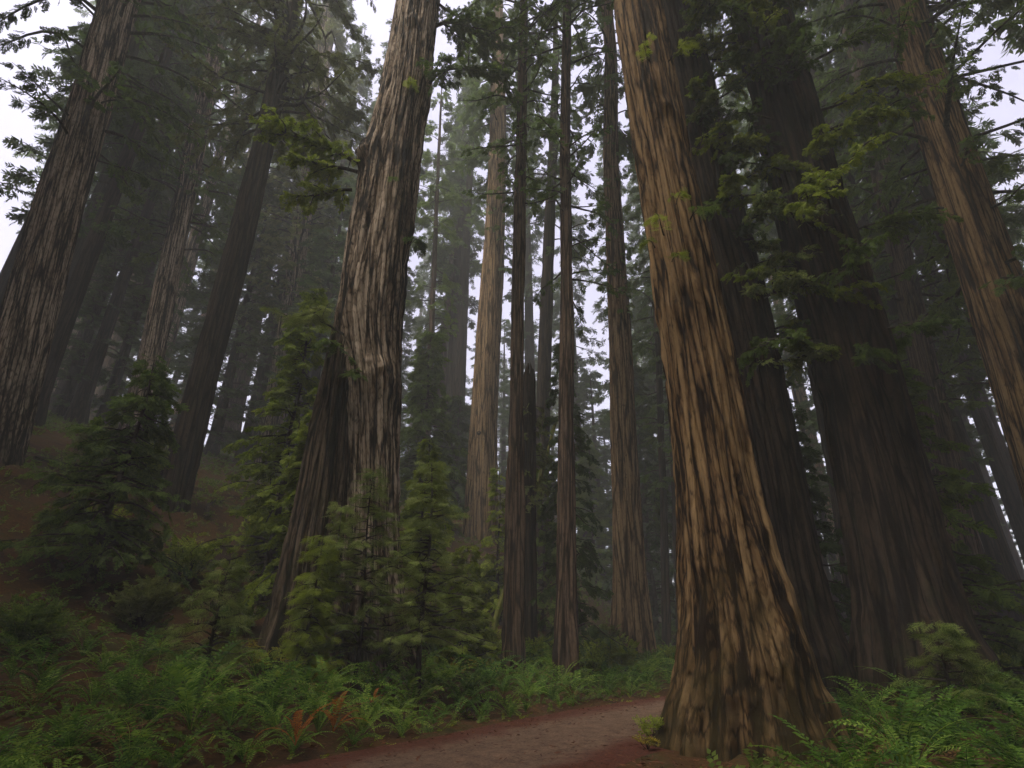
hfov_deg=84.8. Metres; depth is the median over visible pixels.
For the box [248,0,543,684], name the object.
redwood tree
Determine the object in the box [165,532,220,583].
shrub
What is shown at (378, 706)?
sword fern
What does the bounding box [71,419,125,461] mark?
shrub
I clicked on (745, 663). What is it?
redwood tree
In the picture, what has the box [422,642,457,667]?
sword fern
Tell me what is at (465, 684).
sword fern
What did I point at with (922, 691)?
sword fern
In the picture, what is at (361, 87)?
redwood tree
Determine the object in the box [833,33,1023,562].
redwood tree
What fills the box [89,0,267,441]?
redwood tree
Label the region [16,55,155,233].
redwood tree
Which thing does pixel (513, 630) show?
redwood tree
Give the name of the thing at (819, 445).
redwood tree
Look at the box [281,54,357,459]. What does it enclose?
redwood tree
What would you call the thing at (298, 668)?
sword fern
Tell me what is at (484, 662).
sword fern
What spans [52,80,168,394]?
redwood tree
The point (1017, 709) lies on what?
sword fern
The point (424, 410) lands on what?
conifer sapling
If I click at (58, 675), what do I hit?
sword fern
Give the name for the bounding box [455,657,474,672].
sword fern
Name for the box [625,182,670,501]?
redwood tree
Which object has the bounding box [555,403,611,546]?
redwood tree
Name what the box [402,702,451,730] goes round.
sword fern
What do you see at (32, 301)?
redwood tree
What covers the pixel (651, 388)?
redwood tree
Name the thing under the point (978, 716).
sword fern
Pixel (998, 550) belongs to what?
redwood tree
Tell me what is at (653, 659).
sword fern
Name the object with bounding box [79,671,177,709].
sword fern
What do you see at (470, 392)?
redwood tree
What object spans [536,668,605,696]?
sword fern
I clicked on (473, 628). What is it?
conifer sapling
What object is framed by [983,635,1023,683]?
shrub
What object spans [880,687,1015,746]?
sword fern
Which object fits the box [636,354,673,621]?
redwood tree
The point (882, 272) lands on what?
redwood tree
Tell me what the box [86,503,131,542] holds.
shrub
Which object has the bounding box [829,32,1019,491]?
redwood tree
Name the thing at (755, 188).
redwood tree
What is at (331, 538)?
conifer sapling
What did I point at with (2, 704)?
sword fern
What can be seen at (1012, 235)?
redwood tree
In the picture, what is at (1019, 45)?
redwood tree
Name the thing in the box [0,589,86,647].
shrub
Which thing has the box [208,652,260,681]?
sword fern
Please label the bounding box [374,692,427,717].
sword fern
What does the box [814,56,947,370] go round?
redwood tree
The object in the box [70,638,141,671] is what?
sword fern
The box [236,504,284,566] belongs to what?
shrub
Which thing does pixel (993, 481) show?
redwood tree
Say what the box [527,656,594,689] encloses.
sword fern
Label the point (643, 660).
sword fern
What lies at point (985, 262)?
redwood tree
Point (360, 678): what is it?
sword fern
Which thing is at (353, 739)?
sword fern
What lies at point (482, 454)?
redwood tree
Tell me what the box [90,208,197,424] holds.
redwood tree
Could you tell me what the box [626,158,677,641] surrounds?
redwood tree
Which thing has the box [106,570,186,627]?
shrub
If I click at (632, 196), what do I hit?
redwood tree
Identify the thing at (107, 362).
redwood tree
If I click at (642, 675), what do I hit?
sword fern
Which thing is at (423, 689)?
sword fern
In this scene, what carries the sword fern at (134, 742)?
on the ground
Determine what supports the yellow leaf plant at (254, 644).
on the ground
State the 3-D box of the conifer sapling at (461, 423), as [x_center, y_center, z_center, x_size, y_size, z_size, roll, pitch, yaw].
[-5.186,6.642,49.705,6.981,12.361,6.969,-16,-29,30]
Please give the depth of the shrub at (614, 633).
22.41 m
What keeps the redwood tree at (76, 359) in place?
on the ground
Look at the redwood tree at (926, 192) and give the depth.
36.32 m
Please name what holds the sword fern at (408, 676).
on the ground
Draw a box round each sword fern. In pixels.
[0,629,33,668]
[0,630,66,656]
[0,656,50,678]
[0,660,23,691]
[0,661,100,707]
[0,691,25,709]
[0,695,32,744]
[0,719,106,767]
[0,724,68,766]
[0,744,51,767]
[0,747,138,767]
[1,644,93,690]
[1,701,131,756]
[3,634,89,669]
[16,704,110,733]
[34,700,220,762]
[44,622,128,655]
[49,667,147,706]
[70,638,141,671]
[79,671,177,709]
[86,652,154,688]
[88,741,168,767]
[92,625,183,670]
[97,640,224,702]
[98,650,270,741]
[108,683,195,728]
[110,720,224,767]
[130,634,275,697]
[139,629,190,654]
[140,651,218,683]
[142,672,241,723]
[146,638,223,673]
[177,665,293,711]
[180,689,271,731]
[189,627,257,661]
[205,728,291,766]
[207,664,325,717]
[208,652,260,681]
[222,645,309,688]
[226,661,324,714]
[227,700,331,732]
[232,650,286,674]
[241,667,294,696]
[247,664,369,704]
[261,652,338,679]
[262,655,344,688]
[263,651,351,684]
[265,677,380,731]
[265,712,337,755]
[271,655,370,697]
[288,685,340,712]
[316,665,372,689]
[329,653,429,699]
[330,720,381,751]
[331,682,409,732]
[339,654,396,691]
[341,680,411,718]
[349,686,398,704]
[366,703,433,735]
[372,649,453,687]
[372,670,457,710]
[374,669,411,689]
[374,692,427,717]
[392,678,460,703]
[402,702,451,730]
[413,669,462,695]
[414,643,460,670]
[420,711,453,723]
[421,654,452,684]
[421,654,477,680]
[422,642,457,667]
[422,676,458,690]
[423,669,509,714]
[423,698,473,716]
[429,662,469,684]
[440,647,480,667]
[444,661,491,690]
[444,665,500,689]
[451,650,512,681]
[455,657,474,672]
[458,654,533,691]
[458,698,498,720]
[471,658,530,689]
[479,671,520,695]
[479,685,531,717]
[494,657,540,677]
[500,656,559,685]
[508,695,546,712]
[510,678,553,696]
[512,668,547,691]
[514,665,571,693]
[524,655,551,676]
[525,642,550,671]
[525,671,574,700]
[526,642,551,672]
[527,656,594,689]
[530,665,558,681]
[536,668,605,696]
[548,693,578,705]
[575,665,606,689]
[585,668,622,687]
[587,665,638,686]
[587,668,623,696]
[588,686,612,697]
[605,664,634,683]
[608,674,650,694]
[612,659,654,685]
[614,673,648,686]
[618,660,670,686]
[623,659,671,677]
[632,650,674,672]
[634,650,664,670]
[639,647,672,669]
[641,680,662,692]
[652,661,671,675]
[748,713,942,767]
[778,708,947,767]
[822,677,998,754]
[826,676,934,721]
[827,682,891,712]
[828,717,997,767]
[830,692,895,738]
[849,666,965,707]
[866,684,1023,756]
[877,746,1023,767]
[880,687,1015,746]
[936,720,1023,767]
[939,673,1016,716]
[954,683,1023,724]
[956,683,1008,718]
[959,717,1023,754]
[965,692,1023,736]
[973,737,1023,764]
[986,689,1023,711]
[989,670,1023,695]
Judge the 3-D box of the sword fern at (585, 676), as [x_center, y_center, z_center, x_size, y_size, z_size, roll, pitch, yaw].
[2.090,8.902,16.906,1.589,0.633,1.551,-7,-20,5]
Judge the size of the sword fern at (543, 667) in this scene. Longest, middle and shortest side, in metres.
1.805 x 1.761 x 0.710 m
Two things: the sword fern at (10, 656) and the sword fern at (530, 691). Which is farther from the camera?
the sword fern at (530, 691)
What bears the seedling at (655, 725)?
on the road
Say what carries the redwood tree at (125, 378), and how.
on the ground
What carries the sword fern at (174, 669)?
on the ground
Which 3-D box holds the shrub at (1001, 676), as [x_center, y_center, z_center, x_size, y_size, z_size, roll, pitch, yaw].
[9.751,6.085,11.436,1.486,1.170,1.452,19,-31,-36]
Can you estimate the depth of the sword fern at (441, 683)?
14.37 m
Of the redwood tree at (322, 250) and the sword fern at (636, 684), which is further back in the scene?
the redwood tree at (322, 250)
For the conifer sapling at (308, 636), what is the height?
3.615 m
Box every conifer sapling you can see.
[0,353,192,593]
[147,558,264,680]
[163,288,330,600]
[239,387,316,627]
[253,494,292,599]
[255,535,349,689]
[287,500,360,682]
[295,465,419,690]
[355,459,500,705]
[399,331,469,526]
[399,439,464,642]
[407,470,460,586]
[422,545,505,669]
[438,395,498,519]
[471,467,505,621]
[527,334,629,666]
[536,443,556,630]
[575,438,612,599]
[776,331,850,641]
[848,329,1023,686]
[890,620,1008,722]
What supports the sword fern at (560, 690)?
on the ground
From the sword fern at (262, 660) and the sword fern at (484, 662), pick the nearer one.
the sword fern at (262, 660)
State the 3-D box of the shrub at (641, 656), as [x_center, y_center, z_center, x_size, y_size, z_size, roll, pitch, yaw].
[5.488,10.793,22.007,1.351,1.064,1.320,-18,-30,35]
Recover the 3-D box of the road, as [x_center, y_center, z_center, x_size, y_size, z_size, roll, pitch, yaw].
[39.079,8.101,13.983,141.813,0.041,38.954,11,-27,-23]
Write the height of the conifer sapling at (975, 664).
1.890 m
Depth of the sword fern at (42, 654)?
10.88 m
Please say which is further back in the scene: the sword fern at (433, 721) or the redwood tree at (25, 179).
the redwood tree at (25, 179)
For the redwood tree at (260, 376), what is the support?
on the ground
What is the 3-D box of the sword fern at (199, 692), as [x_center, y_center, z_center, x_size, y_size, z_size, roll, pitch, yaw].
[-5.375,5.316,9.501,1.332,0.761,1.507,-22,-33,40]
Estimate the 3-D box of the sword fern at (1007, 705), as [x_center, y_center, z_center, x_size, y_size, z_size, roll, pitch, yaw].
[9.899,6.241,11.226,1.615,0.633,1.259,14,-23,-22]
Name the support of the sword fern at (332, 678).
on the ground
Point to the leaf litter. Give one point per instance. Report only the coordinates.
(640, 763)
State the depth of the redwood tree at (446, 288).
55.38 m
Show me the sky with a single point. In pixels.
(15, 123)
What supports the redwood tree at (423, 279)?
on the ground
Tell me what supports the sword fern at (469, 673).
on the ground
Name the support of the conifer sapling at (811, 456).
on the ground
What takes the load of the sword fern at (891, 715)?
on the ground
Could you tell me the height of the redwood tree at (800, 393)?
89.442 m
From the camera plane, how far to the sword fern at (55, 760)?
5.93 m
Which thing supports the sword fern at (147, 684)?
on the ground
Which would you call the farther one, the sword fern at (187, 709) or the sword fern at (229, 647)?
the sword fern at (229, 647)
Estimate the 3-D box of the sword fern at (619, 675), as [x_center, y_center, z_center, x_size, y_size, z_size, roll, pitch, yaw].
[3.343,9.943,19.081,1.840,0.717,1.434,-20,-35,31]
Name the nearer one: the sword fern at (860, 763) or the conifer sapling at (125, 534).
the sword fern at (860, 763)
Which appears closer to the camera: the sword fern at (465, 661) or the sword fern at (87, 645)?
the sword fern at (87, 645)
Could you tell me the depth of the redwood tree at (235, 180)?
56.98 m
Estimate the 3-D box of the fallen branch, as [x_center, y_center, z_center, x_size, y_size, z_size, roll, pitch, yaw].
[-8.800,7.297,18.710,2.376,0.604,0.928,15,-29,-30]
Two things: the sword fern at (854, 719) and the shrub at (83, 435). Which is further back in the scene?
the shrub at (83, 435)
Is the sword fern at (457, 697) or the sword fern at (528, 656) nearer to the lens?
the sword fern at (457, 697)
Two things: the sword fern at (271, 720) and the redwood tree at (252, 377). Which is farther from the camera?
the redwood tree at (252, 377)
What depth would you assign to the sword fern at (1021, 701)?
9.49 m
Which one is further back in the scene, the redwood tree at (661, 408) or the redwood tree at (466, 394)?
the redwood tree at (466, 394)
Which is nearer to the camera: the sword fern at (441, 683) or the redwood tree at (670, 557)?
the sword fern at (441, 683)
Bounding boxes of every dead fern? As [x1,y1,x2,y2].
[256,702,338,745]
[309,698,367,731]
[322,691,347,708]
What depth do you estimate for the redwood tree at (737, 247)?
16.47 m
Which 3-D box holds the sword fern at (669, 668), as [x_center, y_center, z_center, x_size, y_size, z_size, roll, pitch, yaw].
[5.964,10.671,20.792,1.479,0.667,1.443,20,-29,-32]
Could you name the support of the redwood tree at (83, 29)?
on the ground
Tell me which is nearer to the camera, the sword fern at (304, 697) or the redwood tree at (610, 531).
the sword fern at (304, 697)
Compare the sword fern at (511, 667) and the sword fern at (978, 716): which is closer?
the sword fern at (978, 716)
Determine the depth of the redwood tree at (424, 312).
148.94 m
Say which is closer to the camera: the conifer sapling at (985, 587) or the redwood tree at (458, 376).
the conifer sapling at (985, 587)
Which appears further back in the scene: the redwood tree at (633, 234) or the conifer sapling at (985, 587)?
the redwood tree at (633, 234)
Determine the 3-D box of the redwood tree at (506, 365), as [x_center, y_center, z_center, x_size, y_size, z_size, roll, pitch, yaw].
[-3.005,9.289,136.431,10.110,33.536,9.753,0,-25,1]
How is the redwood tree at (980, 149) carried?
on the ground
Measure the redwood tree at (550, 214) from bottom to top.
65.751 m
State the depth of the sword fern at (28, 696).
8.78 m
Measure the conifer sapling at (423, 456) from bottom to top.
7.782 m
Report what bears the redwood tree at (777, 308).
on the ground
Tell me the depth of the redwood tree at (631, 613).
29.62 m
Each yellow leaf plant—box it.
[245,638,289,671]
[276,660,324,691]
[449,657,475,678]
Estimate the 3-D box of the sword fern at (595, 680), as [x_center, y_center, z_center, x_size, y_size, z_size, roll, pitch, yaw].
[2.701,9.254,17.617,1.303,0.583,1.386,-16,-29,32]
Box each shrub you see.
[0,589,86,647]
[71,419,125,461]
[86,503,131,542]
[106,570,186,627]
[135,440,169,487]
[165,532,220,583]
[210,589,265,632]
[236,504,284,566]
[463,607,492,638]
[467,625,501,662]
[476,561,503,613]
[525,635,553,667]
[579,620,625,664]
[579,638,608,680]
[598,632,640,672]
[635,644,668,670]
[656,645,675,660]
[971,658,1023,710]
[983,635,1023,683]
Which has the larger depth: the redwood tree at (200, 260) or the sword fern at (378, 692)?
the redwood tree at (200, 260)
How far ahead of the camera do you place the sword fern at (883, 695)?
10.99 m
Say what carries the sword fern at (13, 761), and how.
on the ground
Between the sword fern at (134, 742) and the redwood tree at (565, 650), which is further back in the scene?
the redwood tree at (565, 650)
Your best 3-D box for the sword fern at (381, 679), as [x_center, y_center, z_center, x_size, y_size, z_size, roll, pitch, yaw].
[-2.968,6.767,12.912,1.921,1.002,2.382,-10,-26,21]
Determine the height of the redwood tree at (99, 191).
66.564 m
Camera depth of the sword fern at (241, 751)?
7.78 m
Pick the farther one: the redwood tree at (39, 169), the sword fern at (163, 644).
the redwood tree at (39, 169)
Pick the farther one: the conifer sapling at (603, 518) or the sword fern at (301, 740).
the conifer sapling at (603, 518)
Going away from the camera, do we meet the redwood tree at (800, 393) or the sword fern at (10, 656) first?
the sword fern at (10, 656)
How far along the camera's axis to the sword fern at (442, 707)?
12.23 m
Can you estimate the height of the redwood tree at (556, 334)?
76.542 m
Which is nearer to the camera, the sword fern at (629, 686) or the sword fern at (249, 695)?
the sword fern at (249, 695)
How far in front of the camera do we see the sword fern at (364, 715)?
9.99 m
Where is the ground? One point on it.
(24, 522)
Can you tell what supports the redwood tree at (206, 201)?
on the ground
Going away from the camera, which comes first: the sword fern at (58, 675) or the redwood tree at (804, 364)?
the sword fern at (58, 675)
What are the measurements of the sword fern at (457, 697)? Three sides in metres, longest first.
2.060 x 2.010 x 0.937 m
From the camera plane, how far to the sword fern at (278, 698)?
9.83 m
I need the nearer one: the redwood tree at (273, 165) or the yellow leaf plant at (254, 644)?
the yellow leaf plant at (254, 644)
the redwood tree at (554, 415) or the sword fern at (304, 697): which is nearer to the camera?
the sword fern at (304, 697)
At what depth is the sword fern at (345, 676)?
12.60 m
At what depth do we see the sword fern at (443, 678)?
15.17 m
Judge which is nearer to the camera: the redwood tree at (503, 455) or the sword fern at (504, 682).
the sword fern at (504, 682)
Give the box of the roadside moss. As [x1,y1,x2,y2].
[110,683,659,767]
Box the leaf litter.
[0,590,1001,767]
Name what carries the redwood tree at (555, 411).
on the ground
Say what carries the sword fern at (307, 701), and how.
on the ground
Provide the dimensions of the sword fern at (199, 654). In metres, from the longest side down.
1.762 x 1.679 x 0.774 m
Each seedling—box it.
[632,715,663,741]
[632,734,660,748]
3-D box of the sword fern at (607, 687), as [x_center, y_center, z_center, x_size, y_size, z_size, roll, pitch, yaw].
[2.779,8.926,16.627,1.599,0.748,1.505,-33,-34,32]
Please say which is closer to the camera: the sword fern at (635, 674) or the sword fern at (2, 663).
the sword fern at (2, 663)
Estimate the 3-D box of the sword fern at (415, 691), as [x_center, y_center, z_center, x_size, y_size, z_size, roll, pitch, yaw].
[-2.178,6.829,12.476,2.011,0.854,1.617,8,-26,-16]
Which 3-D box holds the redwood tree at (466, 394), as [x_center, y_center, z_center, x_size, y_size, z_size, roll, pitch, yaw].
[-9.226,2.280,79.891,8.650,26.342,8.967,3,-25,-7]
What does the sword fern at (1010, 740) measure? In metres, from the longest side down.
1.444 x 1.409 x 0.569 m
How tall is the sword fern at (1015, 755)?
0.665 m
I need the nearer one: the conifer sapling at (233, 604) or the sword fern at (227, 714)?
the sword fern at (227, 714)
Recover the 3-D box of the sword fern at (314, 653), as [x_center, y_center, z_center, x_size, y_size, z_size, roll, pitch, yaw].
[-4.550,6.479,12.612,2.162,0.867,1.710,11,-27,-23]
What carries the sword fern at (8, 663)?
on the ground
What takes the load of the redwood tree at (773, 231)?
on the ground
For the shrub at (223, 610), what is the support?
on the ground
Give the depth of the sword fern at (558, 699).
14.22 m
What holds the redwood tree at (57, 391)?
on the ground
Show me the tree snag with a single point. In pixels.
(531, 445)
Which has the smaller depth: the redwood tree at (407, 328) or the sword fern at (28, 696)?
the sword fern at (28, 696)
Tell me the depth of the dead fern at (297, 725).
8.36 m
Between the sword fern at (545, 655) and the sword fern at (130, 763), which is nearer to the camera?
the sword fern at (130, 763)
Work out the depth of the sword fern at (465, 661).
18.59 m
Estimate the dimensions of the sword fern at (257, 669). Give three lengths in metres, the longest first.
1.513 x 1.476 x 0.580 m
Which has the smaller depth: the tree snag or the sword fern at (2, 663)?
the sword fern at (2, 663)
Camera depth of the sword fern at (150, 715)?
8.49 m
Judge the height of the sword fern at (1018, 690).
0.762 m
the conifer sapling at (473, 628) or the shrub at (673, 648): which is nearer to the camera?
the conifer sapling at (473, 628)
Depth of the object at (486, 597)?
27.70 m
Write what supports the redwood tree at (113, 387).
on the ground
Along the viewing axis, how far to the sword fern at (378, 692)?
12.11 m
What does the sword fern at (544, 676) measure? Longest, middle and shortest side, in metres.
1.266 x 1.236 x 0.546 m
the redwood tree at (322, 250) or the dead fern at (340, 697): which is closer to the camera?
the dead fern at (340, 697)
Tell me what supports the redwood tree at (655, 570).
on the ground
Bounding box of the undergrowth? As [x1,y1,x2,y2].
[0,409,1001,767]
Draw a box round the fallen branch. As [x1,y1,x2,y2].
[210,593,268,607]
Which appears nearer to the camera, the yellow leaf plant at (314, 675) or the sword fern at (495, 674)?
the yellow leaf plant at (314, 675)
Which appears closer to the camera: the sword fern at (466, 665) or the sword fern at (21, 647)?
the sword fern at (21, 647)
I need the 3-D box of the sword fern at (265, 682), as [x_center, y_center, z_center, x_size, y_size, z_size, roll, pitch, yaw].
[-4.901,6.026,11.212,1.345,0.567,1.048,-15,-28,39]
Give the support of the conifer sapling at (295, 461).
on the ground
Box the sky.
[0,0,1023,584]
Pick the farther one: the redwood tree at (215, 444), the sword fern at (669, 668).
the redwood tree at (215, 444)
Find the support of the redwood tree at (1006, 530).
on the ground
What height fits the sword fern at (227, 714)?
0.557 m
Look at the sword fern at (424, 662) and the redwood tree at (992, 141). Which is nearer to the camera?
the sword fern at (424, 662)
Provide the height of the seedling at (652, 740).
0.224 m
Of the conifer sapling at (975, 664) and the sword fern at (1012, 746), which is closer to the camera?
the sword fern at (1012, 746)
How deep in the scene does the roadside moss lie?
9.85 m
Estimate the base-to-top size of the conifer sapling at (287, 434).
13.352 m
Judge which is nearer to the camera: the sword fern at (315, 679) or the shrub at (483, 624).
the sword fern at (315, 679)
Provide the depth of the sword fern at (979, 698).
10.70 m
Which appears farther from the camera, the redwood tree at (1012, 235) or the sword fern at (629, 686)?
the redwood tree at (1012, 235)
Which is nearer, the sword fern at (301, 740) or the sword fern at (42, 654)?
the sword fern at (301, 740)
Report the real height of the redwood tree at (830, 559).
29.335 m
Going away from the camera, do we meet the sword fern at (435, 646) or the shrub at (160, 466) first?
the sword fern at (435, 646)
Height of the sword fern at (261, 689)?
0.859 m
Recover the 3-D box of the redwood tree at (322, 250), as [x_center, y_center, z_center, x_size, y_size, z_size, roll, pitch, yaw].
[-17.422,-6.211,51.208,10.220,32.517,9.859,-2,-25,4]
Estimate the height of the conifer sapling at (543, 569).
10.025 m
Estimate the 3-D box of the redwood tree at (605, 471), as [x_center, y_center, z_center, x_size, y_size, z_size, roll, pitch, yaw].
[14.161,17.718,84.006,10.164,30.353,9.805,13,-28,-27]
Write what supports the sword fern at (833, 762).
on the ground
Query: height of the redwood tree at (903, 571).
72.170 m
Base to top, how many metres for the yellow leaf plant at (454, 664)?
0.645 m
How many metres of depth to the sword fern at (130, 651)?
12.27 m
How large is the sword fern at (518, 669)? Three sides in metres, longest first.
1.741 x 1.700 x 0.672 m
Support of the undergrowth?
on the ground
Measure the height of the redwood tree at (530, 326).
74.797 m
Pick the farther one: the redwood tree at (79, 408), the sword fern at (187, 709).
the redwood tree at (79, 408)
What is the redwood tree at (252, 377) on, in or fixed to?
on the ground
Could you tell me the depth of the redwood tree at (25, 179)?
44.15 m
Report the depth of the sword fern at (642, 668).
20.28 m
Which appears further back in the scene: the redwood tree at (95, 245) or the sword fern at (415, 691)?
the redwood tree at (95, 245)
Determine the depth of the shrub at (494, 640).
18.97 m
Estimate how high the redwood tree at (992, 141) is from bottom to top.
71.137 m
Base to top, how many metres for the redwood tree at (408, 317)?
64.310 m
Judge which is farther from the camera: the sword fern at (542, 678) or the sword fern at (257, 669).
the sword fern at (542, 678)
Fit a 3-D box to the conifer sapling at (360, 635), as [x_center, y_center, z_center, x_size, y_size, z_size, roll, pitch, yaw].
[-3.707,4.712,13.810,2.964,5.534,2.831,-20,-31,37]
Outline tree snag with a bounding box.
[500,363,554,664]
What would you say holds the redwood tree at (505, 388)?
on the ground
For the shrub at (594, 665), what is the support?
on the ground
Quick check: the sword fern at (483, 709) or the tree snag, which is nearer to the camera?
the sword fern at (483, 709)
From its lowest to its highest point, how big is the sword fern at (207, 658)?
1.200 m
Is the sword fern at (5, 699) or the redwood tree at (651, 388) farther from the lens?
the redwood tree at (651, 388)
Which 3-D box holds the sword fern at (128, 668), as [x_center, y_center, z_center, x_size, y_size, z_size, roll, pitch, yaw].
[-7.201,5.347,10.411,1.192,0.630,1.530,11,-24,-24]
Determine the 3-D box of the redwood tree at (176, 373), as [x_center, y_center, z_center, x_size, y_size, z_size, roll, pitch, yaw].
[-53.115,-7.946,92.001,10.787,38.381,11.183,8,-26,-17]
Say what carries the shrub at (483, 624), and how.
on the ground
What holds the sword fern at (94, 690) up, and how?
on the ground
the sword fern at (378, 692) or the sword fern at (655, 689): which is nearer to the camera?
the sword fern at (378, 692)
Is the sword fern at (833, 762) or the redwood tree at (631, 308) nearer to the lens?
the sword fern at (833, 762)
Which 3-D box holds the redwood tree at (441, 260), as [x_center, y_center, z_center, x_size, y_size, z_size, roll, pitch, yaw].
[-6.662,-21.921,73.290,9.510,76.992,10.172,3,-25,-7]
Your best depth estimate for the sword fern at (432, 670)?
15.71 m
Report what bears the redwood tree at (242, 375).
on the ground
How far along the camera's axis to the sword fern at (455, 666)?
16.43 m
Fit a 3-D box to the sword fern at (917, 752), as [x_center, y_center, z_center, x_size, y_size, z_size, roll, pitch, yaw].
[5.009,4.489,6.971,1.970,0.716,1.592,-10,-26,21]
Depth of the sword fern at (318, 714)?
9.48 m
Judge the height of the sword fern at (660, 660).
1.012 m
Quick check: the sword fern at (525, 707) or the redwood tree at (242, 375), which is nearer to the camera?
the sword fern at (525, 707)
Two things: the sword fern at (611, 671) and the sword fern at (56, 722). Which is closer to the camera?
the sword fern at (56, 722)
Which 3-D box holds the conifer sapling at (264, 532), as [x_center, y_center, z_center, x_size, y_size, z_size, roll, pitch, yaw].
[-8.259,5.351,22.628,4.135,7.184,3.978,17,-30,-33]
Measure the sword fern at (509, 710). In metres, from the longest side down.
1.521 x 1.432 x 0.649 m
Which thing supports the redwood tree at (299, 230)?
on the ground
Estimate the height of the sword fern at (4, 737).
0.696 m
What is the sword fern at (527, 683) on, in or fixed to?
on the ground
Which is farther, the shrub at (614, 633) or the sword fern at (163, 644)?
the shrub at (614, 633)
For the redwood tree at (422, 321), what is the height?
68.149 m
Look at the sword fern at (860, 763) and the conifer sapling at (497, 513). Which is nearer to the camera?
the sword fern at (860, 763)
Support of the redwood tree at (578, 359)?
on the ground
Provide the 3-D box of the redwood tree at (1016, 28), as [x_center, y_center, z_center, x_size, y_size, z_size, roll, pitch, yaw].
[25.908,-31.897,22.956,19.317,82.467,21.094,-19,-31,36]
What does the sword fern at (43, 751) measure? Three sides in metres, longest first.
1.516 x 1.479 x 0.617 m
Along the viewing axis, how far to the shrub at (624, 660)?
20.96 m
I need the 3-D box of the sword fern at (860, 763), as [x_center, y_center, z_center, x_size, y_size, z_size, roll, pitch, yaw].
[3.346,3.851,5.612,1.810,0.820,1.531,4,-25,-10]
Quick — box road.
[275,696,667,767]
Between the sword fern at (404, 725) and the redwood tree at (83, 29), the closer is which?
the sword fern at (404, 725)
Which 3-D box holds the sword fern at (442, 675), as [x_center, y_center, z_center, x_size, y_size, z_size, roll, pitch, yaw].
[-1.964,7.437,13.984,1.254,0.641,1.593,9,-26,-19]
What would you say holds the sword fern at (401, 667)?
on the ground
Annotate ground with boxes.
[0,412,1023,767]
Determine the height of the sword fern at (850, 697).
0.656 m
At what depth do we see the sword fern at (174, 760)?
7.24 m
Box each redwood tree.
[0,0,240,466]
[0,26,162,305]
[12,0,109,173]
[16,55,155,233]
[34,0,235,426]
[48,59,194,410]
[49,145,160,417]
[50,0,207,164]
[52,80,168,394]
[63,6,234,424]
[67,37,194,284]
[73,144,204,428]
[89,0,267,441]
[89,6,249,419]
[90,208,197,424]
[117,179,204,396]
[151,0,382,511]
[154,2,280,422]
[156,201,252,434]
[157,238,213,424]
[168,97,263,430]
[171,170,289,457]
[178,0,317,317]
[220,1,329,452]
[221,0,362,473]
[224,163,278,365]
[233,0,357,463]
[246,177,356,464]
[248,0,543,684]
[250,315,268,385]
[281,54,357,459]
[292,22,375,447]
[334,98,376,261]
[345,19,435,258]
[400,277,423,456]
[401,169,427,388]
[402,152,449,467]
[405,80,471,468]
[405,228,431,453]
[414,356,471,452]
[417,126,472,393]
[420,33,485,445]
[424,91,485,434]
[431,76,489,498]
[450,0,547,543]
[458,0,575,676]
[466,329,501,476]
[495,0,631,689]
[497,318,510,486]
[497,319,558,482]
[497,362,509,480]
[502,69,559,393]
[512,0,594,588]
[535,357,557,471]
[536,137,606,536]
[549,362,558,516]
[551,0,656,668]
[551,272,560,429]
[555,368,612,603]
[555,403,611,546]
[583,133,669,627]
[593,409,611,585]
[604,486,673,580]
[608,114,675,649]
[612,0,887,711]
[614,0,852,761]
[625,125,665,415]
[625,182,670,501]
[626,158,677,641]
[630,298,660,586]
[633,306,674,616]
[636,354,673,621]
[645,318,671,560]
[651,507,669,616]
[672,0,1005,714]
[701,24,848,639]
[716,14,850,619]
[718,73,841,580]
[734,89,807,376]
[777,268,816,421]
[782,350,846,618]
[792,0,1023,505]
[794,0,1010,634]
[795,0,1023,656]
[796,2,1023,628]
[804,393,998,567]
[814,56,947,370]
[818,0,1023,401]
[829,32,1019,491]
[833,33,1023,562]
[838,0,1023,354]
[891,36,1023,347]
[917,269,1023,579]
[960,0,1023,58]
[972,388,1023,564]
[979,148,1023,263]
[1001,1,1023,52]
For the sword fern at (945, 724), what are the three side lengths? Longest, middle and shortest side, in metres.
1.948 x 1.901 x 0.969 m
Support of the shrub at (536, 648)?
on the ground
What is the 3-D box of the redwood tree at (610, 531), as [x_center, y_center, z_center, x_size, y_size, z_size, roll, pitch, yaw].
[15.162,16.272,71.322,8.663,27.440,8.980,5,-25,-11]
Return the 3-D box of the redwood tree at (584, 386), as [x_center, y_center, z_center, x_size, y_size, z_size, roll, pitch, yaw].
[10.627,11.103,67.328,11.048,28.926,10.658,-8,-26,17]
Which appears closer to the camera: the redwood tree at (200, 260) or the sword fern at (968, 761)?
the sword fern at (968, 761)
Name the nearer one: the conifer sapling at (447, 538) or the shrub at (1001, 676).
the shrub at (1001, 676)
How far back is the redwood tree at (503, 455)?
90.79 m
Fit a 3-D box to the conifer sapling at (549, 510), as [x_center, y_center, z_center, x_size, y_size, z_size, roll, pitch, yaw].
[2.326,4.069,23.279,3.590,14.656,4.230,0,-24,0]
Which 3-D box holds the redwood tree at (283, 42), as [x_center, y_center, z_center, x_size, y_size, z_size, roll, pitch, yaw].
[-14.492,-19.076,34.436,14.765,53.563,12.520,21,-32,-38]
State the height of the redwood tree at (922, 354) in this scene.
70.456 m
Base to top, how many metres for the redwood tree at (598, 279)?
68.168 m
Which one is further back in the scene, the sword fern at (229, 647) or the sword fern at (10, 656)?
the sword fern at (229, 647)
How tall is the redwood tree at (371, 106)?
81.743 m

